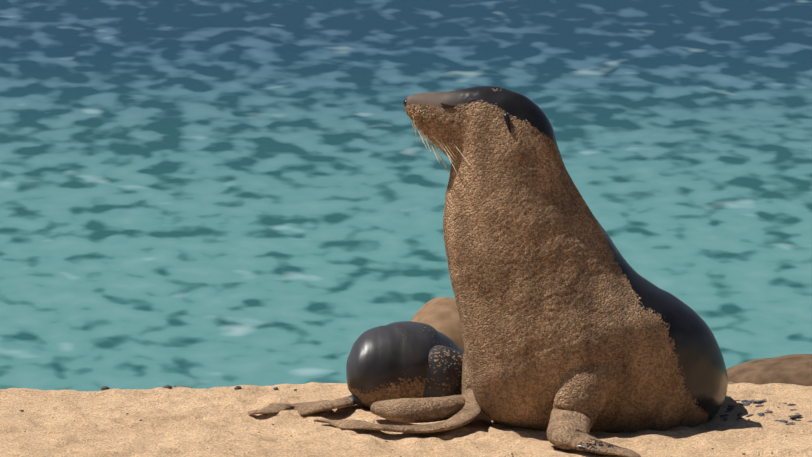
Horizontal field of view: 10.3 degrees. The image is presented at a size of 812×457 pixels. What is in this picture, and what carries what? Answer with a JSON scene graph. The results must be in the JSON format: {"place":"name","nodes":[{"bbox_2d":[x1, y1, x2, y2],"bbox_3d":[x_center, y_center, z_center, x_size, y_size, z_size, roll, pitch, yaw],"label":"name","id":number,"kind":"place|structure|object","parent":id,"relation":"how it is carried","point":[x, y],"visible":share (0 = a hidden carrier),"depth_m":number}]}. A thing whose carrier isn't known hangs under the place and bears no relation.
{"place":"outdoors","nodes":[
{"label":"outdoors","id":0,"kind":"place"},
{"bbox_2d":[0,0,811,390],"bbox_3d":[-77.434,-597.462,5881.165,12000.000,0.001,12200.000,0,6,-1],"label":"sea water","id":1,"kind":"structure","parent":0,"point":[202,194],"depth_m":31.78},
{"bbox_2d":[0,382,811,456],"bbox_3d":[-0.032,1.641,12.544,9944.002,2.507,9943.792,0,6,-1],"label":"beach sand","id":2,"kind":"structure","parent":0,"point":[193,422],"depth_m":12.29},
{"bbox_2d":[247,321,481,432],"bbox_3d":[-0.018,0.416,12.538,0.852,0.276,0.734,0,6,-1],"label":"sea lion pup","id":3,"kind":"object","parent":2,"relation":"on","point":[409,372],"visible":0.73,"depth_m":12.55},
{"bbox_2d":[20,385,797,456],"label":"beach pebbles","id":4,"kind":"object","parent":2,"relation":"on","point":[170,387],"visible":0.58,"depth_m":13.05},
{"bbox_2d":[410,297,463,349],"bbox_3d":[0.194,0.411,14.540,0.558,0.379,0.535,4,7,33],"label":"rock","id":5,"kind":"object","parent":2,"relation":"on","point":[440,314],"visible":0.04,"depth_m":14.40},
{"bbox_2d":[403,86,736,456],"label":"sea lion","id":6,"kind":"object","parent":2,"relation":"on","point":[576,328],"visible":1,"depth_m":12.19},
{"bbox_2d":[720,399,811,424],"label":"beach debris","id":7,"kind":"object","parent":2,"relation":"on","point":[743,403],"visible":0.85,"depth_m":12.61},
{"bbox_2d":[726,354,811,385],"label":"rock","id":8,"kind":"object","parent":2,"relation":"on","point":[795,369],"visible":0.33,"depth_m":14.27}
]}

